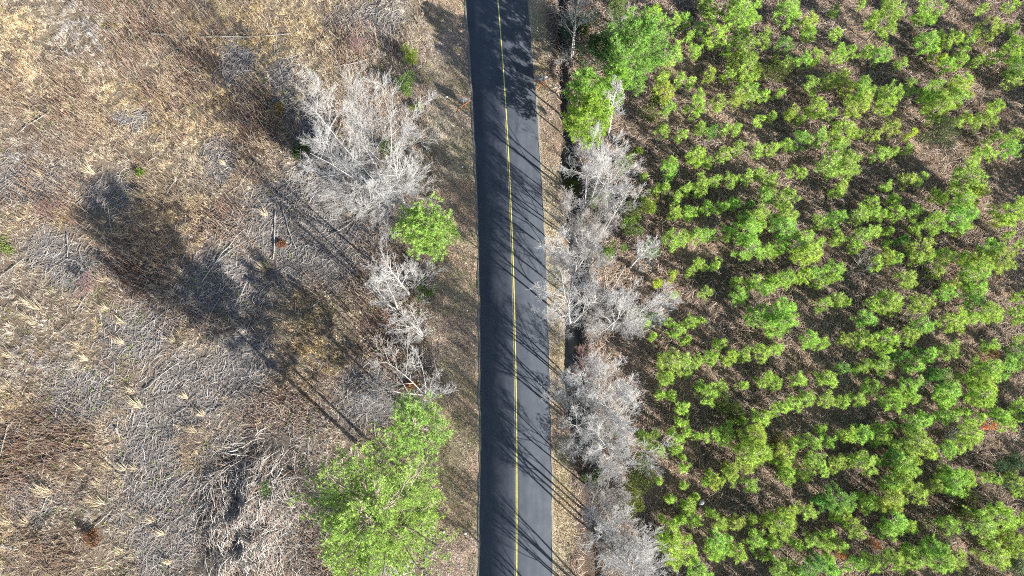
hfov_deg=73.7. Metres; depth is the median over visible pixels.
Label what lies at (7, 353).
plume grass
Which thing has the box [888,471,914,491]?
pine tree
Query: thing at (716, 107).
pine tree
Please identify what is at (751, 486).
pine tree
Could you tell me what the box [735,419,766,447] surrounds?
pine tree
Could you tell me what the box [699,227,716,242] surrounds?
pine tree
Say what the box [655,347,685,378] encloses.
pine tree
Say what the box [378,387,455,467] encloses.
pine tree
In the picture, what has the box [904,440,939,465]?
pine tree
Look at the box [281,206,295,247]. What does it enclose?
fallen log
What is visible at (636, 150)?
evergreen shrub
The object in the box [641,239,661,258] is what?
evergreen shrub
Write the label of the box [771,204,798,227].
pine tree
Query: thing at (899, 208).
pine tree
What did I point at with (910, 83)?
pine tree
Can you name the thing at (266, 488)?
green bush
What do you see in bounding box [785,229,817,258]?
pine tree
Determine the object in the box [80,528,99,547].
brown bush
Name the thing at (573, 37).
bare tree
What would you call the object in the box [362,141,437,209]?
bare tree
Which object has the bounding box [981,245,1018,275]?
pine tree
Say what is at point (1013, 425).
pine tree
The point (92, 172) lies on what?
plume grass
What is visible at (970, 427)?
pine tree
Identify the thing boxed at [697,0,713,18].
pine tree
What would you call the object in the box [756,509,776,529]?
pine tree
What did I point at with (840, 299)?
pine tree
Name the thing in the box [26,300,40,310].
plume grass
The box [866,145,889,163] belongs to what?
pine tree
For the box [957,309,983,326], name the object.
pine tree
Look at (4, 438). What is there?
fallen log
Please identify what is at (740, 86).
pine tree
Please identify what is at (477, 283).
shoulder
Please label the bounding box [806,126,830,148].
pine tree
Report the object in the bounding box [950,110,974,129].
pine tree
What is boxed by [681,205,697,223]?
pine tree
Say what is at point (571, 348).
ditch water
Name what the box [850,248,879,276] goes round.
bare shrub
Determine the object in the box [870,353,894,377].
pine tree
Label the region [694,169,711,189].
pine tree
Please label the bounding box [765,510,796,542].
pine tree
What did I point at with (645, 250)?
bare tree
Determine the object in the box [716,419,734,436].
pine tree
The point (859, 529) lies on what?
pine tree
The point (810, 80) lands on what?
pine tree
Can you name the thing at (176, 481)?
fallen log
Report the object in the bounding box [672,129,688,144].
pine tree
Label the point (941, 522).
pine tree
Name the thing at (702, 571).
pine tree
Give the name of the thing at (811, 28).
pine tree
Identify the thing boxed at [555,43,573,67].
bare shrub
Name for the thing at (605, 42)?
evergreen shrub
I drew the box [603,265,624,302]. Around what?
fallen log
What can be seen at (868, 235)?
pine tree
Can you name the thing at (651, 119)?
evergreen shrub
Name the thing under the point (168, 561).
plume grass
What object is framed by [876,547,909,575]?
pine tree
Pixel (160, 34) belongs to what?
fallen log
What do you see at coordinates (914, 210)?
pine tree
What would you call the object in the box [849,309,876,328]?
pine tree
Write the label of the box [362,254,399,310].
bare tree
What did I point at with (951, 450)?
pine tree
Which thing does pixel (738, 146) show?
pine tree
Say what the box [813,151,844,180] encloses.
pine tree
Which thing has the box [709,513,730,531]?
pine tree
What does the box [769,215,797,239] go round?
pine tree
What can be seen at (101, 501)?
plume grass
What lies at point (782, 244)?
pine tree
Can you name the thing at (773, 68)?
evergreen shrub
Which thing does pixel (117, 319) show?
plume grass
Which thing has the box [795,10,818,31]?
pine tree
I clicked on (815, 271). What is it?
pine tree
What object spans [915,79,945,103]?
pine tree
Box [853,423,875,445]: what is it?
pine tree
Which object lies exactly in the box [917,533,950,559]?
pine tree
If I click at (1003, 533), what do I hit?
pine tree
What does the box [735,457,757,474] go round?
pine tree
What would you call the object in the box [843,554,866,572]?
pine tree
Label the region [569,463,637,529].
bare tree
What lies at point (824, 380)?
pine tree
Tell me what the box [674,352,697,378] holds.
pine tree
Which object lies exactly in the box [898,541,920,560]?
pine tree
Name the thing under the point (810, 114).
pine tree
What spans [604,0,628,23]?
evergreen shrub
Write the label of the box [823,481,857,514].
pine tree
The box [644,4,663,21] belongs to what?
pine tree
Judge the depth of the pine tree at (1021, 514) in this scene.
64.20 m
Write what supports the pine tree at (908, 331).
on the ground at (318, 14)
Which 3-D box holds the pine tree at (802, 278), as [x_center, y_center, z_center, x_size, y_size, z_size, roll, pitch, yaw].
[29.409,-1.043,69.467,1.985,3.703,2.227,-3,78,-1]
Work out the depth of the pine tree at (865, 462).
64.47 m
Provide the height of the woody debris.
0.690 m
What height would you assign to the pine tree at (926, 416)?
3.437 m
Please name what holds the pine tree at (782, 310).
on the ground at (318, 14)
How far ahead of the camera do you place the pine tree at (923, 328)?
67.55 m
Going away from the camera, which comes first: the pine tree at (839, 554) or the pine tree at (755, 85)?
the pine tree at (839, 554)
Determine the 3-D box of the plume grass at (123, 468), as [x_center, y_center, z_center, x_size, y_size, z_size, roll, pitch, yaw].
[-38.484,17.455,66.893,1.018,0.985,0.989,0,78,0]
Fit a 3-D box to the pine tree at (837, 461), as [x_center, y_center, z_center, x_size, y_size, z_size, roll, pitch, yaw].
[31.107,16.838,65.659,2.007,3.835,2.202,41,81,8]
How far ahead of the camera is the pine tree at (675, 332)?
67.54 m
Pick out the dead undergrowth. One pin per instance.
(902, 252)
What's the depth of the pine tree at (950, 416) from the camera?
65.61 m
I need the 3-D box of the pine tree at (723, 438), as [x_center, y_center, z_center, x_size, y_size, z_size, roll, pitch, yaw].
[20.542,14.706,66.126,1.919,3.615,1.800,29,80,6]
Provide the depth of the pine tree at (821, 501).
64.41 m
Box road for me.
[467,0,551,575]
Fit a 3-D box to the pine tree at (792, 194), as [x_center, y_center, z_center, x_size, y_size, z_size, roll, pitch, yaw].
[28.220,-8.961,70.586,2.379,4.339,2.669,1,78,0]
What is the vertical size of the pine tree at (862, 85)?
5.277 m
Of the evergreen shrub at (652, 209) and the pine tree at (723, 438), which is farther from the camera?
the evergreen shrub at (652, 209)
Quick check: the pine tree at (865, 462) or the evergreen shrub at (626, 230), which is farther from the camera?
the evergreen shrub at (626, 230)
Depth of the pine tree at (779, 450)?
64.93 m
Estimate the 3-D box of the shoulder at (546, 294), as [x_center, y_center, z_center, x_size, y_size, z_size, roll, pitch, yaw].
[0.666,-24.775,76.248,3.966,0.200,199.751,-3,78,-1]
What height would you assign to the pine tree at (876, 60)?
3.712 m
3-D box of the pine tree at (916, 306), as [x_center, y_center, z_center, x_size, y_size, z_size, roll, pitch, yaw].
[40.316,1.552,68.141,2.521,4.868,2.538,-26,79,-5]
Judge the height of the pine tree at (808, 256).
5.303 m
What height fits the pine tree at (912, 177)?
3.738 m
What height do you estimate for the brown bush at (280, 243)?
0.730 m
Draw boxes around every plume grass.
[0,346,13,357]
[1,377,11,388]
[2,515,12,524]
[12,309,30,318]
[15,517,28,525]
[19,296,32,304]
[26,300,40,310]
[27,481,41,492]
[28,166,43,177]
[35,482,51,496]
[70,462,81,470]
[76,353,87,361]
[78,162,93,174]
[85,496,104,506]
[96,300,108,311]
[99,464,112,470]
[111,316,125,324]
[111,332,123,345]
[116,463,126,470]
[124,395,141,408]
[140,509,155,523]
[155,527,166,535]
[158,557,171,566]
[257,203,267,216]
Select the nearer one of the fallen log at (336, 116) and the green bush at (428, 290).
the green bush at (428, 290)
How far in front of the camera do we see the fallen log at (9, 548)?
65.42 m
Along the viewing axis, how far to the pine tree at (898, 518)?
62.85 m
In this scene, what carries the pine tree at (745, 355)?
on the ground at (318, 14)
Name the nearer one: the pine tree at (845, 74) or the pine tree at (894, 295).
the pine tree at (894, 295)
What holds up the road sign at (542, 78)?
on the ground at (318, 14)
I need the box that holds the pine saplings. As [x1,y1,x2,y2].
[639,0,1023,575]
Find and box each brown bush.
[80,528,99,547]
[273,101,283,118]
[275,239,286,247]
[405,380,418,391]
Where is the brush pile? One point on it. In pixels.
(251, 524)
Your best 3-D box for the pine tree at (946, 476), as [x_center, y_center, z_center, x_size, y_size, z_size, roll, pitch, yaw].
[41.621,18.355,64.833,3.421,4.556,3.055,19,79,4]
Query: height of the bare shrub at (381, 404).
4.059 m
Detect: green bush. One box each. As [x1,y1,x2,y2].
[0,235,14,255]
[135,168,145,176]
[258,480,273,508]
[291,136,314,159]
[380,138,394,155]
[390,214,406,234]
[394,70,415,97]
[400,42,418,65]
[404,172,420,184]
[410,102,422,110]
[415,275,438,302]
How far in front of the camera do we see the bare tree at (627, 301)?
59.10 m
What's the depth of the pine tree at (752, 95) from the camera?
72.66 m
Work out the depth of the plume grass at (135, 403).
67.72 m
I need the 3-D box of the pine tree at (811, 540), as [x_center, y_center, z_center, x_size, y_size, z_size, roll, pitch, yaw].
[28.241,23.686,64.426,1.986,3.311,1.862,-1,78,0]
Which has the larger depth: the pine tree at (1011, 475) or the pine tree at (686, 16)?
the pine tree at (686, 16)
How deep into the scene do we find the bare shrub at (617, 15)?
73.62 m
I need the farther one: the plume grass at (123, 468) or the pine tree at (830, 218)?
the pine tree at (830, 218)
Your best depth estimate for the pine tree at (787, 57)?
73.83 m
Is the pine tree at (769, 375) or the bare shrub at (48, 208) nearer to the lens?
the pine tree at (769, 375)
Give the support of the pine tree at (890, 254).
on the ground at (318, 14)
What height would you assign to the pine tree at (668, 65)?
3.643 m
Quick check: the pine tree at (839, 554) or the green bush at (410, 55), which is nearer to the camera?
the pine tree at (839, 554)
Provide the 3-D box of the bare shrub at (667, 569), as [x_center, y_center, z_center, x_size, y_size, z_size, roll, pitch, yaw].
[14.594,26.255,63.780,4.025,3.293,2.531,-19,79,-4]
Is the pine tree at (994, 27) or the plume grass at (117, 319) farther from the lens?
the pine tree at (994, 27)
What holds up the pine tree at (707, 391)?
on the ground at (318, 14)
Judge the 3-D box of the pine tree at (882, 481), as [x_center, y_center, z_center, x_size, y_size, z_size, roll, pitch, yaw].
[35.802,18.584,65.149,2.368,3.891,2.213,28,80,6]
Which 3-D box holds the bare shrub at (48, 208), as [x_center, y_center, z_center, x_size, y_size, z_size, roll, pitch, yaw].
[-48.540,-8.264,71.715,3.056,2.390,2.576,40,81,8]
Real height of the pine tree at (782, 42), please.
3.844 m
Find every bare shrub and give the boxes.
[31,197,59,221]
[73,269,101,298]
[334,180,375,223]
[345,31,368,53]
[360,381,403,425]
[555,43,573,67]
[570,343,609,380]
[599,1,636,32]
[656,560,678,575]
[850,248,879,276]
[943,426,966,456]
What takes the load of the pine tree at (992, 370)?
on the ground at (318, 14)
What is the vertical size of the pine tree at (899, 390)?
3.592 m
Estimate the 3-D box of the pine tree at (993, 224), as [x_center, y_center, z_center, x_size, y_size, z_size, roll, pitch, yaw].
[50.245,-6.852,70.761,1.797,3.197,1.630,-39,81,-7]
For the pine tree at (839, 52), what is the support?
on the ground at (318, 14)
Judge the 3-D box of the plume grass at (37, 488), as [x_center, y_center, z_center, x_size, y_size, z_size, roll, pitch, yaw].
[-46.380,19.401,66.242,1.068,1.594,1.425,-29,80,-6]
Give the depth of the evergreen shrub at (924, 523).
64.38 m
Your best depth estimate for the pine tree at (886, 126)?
72.17 m
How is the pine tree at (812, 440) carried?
on the ground at (318, 14)
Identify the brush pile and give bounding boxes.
[163,424,320,575]
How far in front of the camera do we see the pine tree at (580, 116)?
65.84 m
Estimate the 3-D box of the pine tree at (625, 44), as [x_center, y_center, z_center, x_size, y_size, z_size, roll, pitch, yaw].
[11.770,-22.919,68.641,7.648,13.817,8.074,-34,80,-7]
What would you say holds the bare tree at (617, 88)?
on the ground at (318, 14)
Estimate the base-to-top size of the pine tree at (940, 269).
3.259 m
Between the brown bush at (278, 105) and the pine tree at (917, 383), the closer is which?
the pine tree at (917, 383)
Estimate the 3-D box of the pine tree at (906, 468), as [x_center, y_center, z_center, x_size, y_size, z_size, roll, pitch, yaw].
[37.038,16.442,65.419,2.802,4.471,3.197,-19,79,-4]
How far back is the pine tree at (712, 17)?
75.36 m
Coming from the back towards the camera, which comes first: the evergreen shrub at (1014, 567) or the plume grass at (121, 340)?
the plume grass at (121, 340)
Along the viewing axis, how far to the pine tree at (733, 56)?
73.59 m
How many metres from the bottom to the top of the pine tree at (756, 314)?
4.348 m
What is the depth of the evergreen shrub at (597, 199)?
70.73 m
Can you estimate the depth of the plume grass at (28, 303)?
70.06 m
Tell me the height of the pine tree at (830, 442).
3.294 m
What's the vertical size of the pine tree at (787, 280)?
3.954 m
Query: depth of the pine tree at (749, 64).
72.88 m
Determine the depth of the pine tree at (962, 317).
67.04 m
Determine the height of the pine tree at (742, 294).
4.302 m
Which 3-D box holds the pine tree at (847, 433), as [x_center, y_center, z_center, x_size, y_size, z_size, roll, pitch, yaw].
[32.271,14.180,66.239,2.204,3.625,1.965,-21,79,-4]
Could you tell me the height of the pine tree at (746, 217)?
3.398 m
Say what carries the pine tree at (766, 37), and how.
on the ground at (318, 14)
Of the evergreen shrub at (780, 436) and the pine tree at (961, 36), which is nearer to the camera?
the evergreen shrub at (780, 436)
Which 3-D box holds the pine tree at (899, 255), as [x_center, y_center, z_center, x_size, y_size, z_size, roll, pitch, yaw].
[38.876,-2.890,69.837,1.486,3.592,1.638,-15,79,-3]
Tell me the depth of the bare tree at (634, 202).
67.94 m
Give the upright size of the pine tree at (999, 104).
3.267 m
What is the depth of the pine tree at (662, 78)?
72.55 m
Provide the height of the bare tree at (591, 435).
17.347 m
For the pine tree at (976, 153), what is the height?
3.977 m
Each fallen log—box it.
[0,423,8,454]
[0,544,18,551]
[15,112,49,134]
[143,360,182,389]
[150,32,171,37]
[159,467,195,501]
[201,31,291,37]
[201,229,244,282]
[209,241,244,265]
[273,210,276,257]
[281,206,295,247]
[320,115,338,152]
[323,213,362,238]
[333,57,371,67]
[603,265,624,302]
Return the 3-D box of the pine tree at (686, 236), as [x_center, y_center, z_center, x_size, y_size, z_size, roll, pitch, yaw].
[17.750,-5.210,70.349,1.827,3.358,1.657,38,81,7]
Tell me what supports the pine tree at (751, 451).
on the ground at (318, 14)
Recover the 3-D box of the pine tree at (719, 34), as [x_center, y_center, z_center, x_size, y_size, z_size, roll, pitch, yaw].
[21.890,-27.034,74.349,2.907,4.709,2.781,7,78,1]
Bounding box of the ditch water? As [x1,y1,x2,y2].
[559,0,592,457]
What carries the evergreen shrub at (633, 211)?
on the ground at (318, 14)
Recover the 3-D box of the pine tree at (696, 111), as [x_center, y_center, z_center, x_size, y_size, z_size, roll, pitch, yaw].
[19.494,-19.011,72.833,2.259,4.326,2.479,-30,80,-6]
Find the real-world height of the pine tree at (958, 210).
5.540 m
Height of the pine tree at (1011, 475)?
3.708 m
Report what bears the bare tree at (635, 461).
on the ground at (318, 14)
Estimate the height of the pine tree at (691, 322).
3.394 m
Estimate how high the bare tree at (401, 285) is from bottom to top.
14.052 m
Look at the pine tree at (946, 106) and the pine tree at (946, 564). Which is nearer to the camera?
the pine tree at (946, 564)
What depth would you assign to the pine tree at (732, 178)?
71.12 m
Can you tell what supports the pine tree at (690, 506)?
on the ground at (318, 14)
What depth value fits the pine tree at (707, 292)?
68.96 m
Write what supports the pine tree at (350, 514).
on the ground at (318, 14)
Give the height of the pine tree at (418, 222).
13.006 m
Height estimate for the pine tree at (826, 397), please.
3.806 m
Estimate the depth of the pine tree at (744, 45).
73.32 m
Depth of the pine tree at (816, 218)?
70.31 m
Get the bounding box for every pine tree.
[288,421,459,575]
[376,472,445,550]
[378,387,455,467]
[389,191,463,262]
[559,91,613,149]
[560,67,612,121]
[599,4,683,95]
[603,65,632,108]
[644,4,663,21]
[649,71,669,94]
[653,80,674,105]
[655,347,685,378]
[655,526,696,571]
[657,99,677,118]
[659,59,673,77]
[661,160,678,181]
[661,227,686,252]
[664,11,683,32]
[665,205,682,220]
[665,321,686,339]
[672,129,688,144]
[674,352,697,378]
[675,496,696,515]
[678,12,692,30]
[678,228,693,241]
[680,313,697,328]
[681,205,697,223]
[682,96,706,120]
[684,145,706,169]
[687,42,703,60]
[687,227,702,244]
[687,559,713,575]
[692,20,707,39]
[692,257,708,271]
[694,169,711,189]
[694,382,719,407]
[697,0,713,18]
[697,286,714,301]
[698,200,715,217]
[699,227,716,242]
[701,23,729,51]
[701,64,716,84]
[702,2,721,26]
[702,349,719,366]
[702,541,724,562]
[706,525,733,557]
[708,93,726,113]
[709,473,725,492]
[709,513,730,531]
[715,146,733,163]
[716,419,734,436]
[716,431,735,447]
[717,0,734,22]
[718,66,735,86]
[718,348,738,366]
[719,461,738,479]
[720,223,736,242]
[722,0,762,34]
[724,171,739,188]
[725,50,746,69]
[725,512,745,530]
[726,541,747,564]
[727,29,742,48]
[727,195,744,211]
[728,91,744,110]
[728,216,762,245]
[728,285,748,305]
[730,81,753,102]
[730,233,765,260]
[731,140,746,158]
[731,433,773,466]
[732,211,749,225]
[734,34,759,61]
[734,55,763,82]
[734,344,752,363]
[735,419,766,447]
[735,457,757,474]
[737,203,771,232]
[738,474,759,493]
[742,89,760,108]
[742,527,766,552]
[743,304,768,328]
[746,82,760,97]
[750,407,769,427]
[752,342,773,363]
[752,370,774,388]
[753,167,769,182]
[754,26,773,50]
[755,186,776,205]
[755,279,773,296]
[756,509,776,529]
[758,242,775,260]
[758,297,795,330]
[760,181,777,197]
[761,142,780,157]
[762,305,799,339]
[764,340,784,355]
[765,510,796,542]
[767,555,794,575]
[768,239,788,254]
[768,441,788,457]
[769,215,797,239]
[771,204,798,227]
[773,0,801,29]
[773,35,794,57]
[773,188,801,208]
[774,451,795,471]
[775,504,800,521]
[777,268,797,286]
[779,53,795,67]
[783,103,800,122]
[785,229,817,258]
[788,240,823,267]
[790,130,810,152]
[790,554,821,575]
[793,268,815,285]
[793,389,816,407]
[794,49,812,71]
[794,501,818,520]
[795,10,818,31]
[795,463,815,480]
[797,328,820,350]
[800,24,816,42]
[802,74,820,96]
[802,95,828,119]
[802,432,822,450]
[802,450,826,469]
[803,529,821,548]
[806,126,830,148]
[806,550,827,574]
[807,47,823,66]
[807,265,827,281]
[808,214,826,231]
[810,492,832,511]
[812,297,832,313]
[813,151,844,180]
[813,369,838,387]
[814,390,836,408]
[818,431,838,448]
[820,72,840,90]
[820,558,843,575]
[821,258,845,281]
[822,138,850,158]
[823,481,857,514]
[825,42,848,64]
[825,208,847,228]
[825,292,846,309]
[827,117,857,144]
[827,452,847,474]
[828,226,848,246]
[828,505,857,529]
[831,67,851,86]
[831,148,862,179]
[831,178,848,198]
[834,425,857,443]
[834,550,845,558]
[835,80,853,98]
[835,331,856,347]
[841,517,866,539]
[842,88,873,118]
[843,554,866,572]
[845,391,868,407]
[846,74,877,101]
[847,201,870,225]
[847,224,872,248]
[847,449,878,477]
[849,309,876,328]
[852,329,879,350]
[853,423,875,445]
[858,491,879,516]
[858,549,881,573]
[859,377,883,395]
[861,224,882,241]
[862,0,905,41]
[864,128,882,142]
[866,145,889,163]
[866,537,881,549]
[868,427,893,448]
[869,41,892,67]
[869,327,900,353]
[870,289,904,311]
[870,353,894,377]
[870,486,903,512]
[871,247,896,267]
[871,517,897,542]
[872,92,898,116]
[874,79,903,103]
[875,473,903,494]
[876,507,907,535]
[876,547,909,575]
[877,393,905,414]
[878,296,901,316]
[879,447,907,467]
[881,118,901,138]
[881,445,915,475]
[883,251,904,266]
[883,382,906,399]
[884,205,905,222]
[884,489,908,507]
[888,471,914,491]
[891,270,918,289]
[894,460,921,479]
[895,172,918,189]
[897,355,925,374]
[897,414,927,434]
[898,375,926,395]
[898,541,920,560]
[899,77,917,95]
[899,324,924,347]
[899,423,932,454]
[900,544,929,570]
[901,481,930,504]
[902,233,935,258]
[903,203,927,223]
[903,291,936,314]
[904,251,927,267]
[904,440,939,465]
[904,520,918,535]
[906,315,938,334]
[908,0,948,27]
[909,346,938,363]
[911,30,941,55]
[913,409,935,426]
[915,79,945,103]
[917,87,936,104]
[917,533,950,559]
[919,91,956,126]
[920,210,946,236]
[922,476,948,493]
[923,263,944,279]
[923,367,950,383]
[923,546,957,572]
[926,187,950,205]
[929,376,961,407]
[930,247,956,266]
[930,282,957,302]
[930,438,958,460]
[932,388,958,409]
[932,407,961,425]
[932,467,971,497]
[933,514,961,535]
[934,57,956,76]
[934,340,962,362]
[936,305,969,334]
[937,29,964,53]
[937,86,970,113]
[937,547,968,575]
[938,76,973,109]
[938,204,981,233]
[938,277,961,292]
[943,187,976,211]
[946,156,988,197]
[947,72,975,89]
[949,222,972,237]
[949,435,971,454]
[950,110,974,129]
[951,481,970,499]
[952,419,985,446]
[953,260,995,289]
[954,249,994,280]
[955,469,976,488]
[955,505,998,539]
[957,29,979,46]
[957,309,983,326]
[959,280,988,300]
[959,291,984,310]
[961,377,997,409]
[965,353,1003,384]
[966,110,998,134]
[966,184,991,207]
[968,372,994,392]
[969,16,1005,46]
[969,142,998,165]
[970,535,1011,571]
[976,237,1005,256]
[977,349,998,361]
[978,421,996,429]
[978,501,1023,530]
[979,300,1003,324]
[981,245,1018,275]
[982,406,1013,424]
[983,98,1005,115]
[986,195,1023,227]
[986,214,1002,229]
[989,416,1018,432]
[992,139,1023,160]
[995,526,1022,542]
[996,32,1023,64]
[996,354,1023,379]
[996,534,1023,559]
[998,0,1021,15]
[998,57,1023,84]
[998,69,1023,90]
[999,128,1023,143]
[999,470,1023,490]
[1000,341,1023,363]
[1006,510,1023,527]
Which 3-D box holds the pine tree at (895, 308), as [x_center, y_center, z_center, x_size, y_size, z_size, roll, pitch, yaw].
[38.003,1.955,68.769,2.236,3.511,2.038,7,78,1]
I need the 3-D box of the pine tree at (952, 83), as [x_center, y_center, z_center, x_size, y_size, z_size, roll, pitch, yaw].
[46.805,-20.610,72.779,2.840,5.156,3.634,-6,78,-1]
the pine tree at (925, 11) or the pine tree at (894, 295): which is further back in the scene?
the pine tree at (925, 11)
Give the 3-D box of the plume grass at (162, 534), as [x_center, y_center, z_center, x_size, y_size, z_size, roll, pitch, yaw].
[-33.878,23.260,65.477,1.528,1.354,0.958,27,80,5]
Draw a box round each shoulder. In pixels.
[464,0,481,575]
[527,0,552,575]
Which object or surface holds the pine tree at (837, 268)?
on the ground at (318, 14)
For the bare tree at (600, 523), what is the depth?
55.83 m
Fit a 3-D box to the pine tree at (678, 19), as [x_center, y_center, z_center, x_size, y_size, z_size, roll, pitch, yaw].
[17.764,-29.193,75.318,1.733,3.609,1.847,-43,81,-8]
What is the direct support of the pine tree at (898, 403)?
on the ground at (318, 14)
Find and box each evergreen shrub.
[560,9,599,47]
[574,19,632,71]
[581,16,590,40]
[581,467,603,487]
[588,193,611,208]
[602,239,627,260]
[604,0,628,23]
[613,430,629,454]
[615,152,633,174]
[616,302,649,334]
[618,214,643,235]
[618,480,644,520]
[621,198,651,223]
[626,450,658,493]
[631,146,644,156]
[635,428,660,450]
[637,92,665,131]
[638,193,658,213]
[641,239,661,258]
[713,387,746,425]
[752,54,796,83]
[768,430,787,449]
[911,513,964,554]
[915,114,961,146]
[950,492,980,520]
[990,451,1023,490]
[993,551,1023,575]
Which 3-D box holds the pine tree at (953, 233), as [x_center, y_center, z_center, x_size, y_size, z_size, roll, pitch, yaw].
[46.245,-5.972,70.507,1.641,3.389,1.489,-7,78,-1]
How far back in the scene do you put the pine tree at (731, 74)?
73.31 m
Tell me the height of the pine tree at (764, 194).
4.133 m
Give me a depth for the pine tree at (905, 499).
63.72 m
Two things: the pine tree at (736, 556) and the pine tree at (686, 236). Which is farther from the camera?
the pine tree at (686, 236)
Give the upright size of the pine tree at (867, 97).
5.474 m
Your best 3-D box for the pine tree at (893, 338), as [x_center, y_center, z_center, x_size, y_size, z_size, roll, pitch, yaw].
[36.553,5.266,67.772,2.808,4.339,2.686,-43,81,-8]
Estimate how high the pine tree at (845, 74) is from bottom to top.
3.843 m
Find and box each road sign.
[535,74,549,89]
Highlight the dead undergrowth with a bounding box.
[538,0,1023,575]
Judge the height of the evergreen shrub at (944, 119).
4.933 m
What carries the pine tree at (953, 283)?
on the ground at (318, 14)
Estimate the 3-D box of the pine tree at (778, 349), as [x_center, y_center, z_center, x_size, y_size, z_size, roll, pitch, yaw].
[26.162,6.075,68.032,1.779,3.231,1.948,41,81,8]
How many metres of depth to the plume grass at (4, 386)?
68.39 m
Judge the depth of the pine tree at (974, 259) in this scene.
68.29 m
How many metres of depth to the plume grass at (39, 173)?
73.05 m
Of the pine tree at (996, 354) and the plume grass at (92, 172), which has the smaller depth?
the pine tree at (996, 354)
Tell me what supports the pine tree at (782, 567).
on the ground at (318, 14)
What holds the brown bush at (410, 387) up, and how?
on the ground at (318, 14)
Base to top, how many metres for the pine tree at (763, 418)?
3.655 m
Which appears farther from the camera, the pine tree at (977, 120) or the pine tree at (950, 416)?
the pine tree at (977, 120)
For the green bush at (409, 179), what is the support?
on the ground at (318, 14)
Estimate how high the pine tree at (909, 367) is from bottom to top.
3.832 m
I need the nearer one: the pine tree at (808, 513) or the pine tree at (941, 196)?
the pine tree at (808, 513)
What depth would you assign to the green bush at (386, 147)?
72.93 m
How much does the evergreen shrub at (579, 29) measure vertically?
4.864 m
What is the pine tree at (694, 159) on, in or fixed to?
on the ground at (318, 14)
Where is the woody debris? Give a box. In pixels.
[0,0,450,575]
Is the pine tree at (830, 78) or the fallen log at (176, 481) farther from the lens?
the pine tree at (830, 78)
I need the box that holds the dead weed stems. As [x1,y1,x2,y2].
[0,0,442,575]
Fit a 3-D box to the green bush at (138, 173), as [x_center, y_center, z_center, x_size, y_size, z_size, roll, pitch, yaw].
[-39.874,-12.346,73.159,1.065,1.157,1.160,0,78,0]
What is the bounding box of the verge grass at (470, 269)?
[417,0,579,575]
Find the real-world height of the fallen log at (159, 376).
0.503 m
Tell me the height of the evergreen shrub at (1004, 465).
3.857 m
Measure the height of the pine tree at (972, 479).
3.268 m
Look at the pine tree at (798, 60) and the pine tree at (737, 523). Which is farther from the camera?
the pine tree at (798, 60)
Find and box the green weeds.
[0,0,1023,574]
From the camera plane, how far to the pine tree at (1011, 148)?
71.32 m
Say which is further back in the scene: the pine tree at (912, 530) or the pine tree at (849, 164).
the pine tree at (849, 164)
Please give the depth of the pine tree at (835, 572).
62.72 m
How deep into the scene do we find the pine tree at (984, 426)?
66.49 m
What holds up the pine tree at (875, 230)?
on the ground at (318, 14)
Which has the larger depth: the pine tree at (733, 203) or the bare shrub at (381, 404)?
the pine tree at (733, 203)
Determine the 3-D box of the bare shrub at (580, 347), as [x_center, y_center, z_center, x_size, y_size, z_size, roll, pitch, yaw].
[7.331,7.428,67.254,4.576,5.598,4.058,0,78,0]
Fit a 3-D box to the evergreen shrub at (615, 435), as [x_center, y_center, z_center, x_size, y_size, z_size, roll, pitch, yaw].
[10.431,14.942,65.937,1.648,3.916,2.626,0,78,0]
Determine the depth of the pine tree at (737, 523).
63.98 m
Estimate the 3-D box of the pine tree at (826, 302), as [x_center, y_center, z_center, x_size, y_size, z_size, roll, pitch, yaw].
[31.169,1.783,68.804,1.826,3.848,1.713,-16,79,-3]
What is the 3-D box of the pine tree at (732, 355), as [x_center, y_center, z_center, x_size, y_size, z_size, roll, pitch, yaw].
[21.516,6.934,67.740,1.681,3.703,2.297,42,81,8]
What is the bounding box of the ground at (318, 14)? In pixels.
[0,0,1023,575]
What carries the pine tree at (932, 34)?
on the ground at (318, 14)
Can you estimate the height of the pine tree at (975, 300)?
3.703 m
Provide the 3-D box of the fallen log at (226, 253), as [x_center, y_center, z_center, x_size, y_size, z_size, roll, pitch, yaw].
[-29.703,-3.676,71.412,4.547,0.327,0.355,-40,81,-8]
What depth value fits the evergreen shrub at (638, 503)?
62.75 m
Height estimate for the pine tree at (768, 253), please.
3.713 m
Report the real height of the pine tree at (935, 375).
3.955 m
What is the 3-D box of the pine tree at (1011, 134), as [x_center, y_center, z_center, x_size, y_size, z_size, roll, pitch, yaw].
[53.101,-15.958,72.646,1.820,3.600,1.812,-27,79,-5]
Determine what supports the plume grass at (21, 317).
on the ground at (318, 14)
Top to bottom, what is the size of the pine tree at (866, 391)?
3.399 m
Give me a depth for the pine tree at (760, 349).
66.58 m
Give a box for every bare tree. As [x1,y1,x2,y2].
[287,60,444,248]
[350,332,455,416]
[361,240,415,306]
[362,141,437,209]
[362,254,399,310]
[377,561,426,575]
[381,300,436,347]
[400,247,449,308]
[526,265,626,347]
[537,222,615,288]
[538,350,645,439]
[547,184,626,252]
[551,0,601,57]
[555,120,645,219]
[557,389,646,482]
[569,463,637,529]
[576,497,667,575]
[585,278,684,344]
[594,528,675,575]
[595,428,676,485]
[602,186,633,232]
[603,75,625,134]
[629,182,648,209]
[630,235,661,271]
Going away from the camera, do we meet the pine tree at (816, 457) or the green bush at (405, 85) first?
the pine tree at (816, 457)
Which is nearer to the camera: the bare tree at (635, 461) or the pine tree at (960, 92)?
the bare tree at (635, 461)
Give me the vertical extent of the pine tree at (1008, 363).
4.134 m
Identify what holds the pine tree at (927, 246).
on the ground at (318, 14)
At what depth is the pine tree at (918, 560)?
62.41 m
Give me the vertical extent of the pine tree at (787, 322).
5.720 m

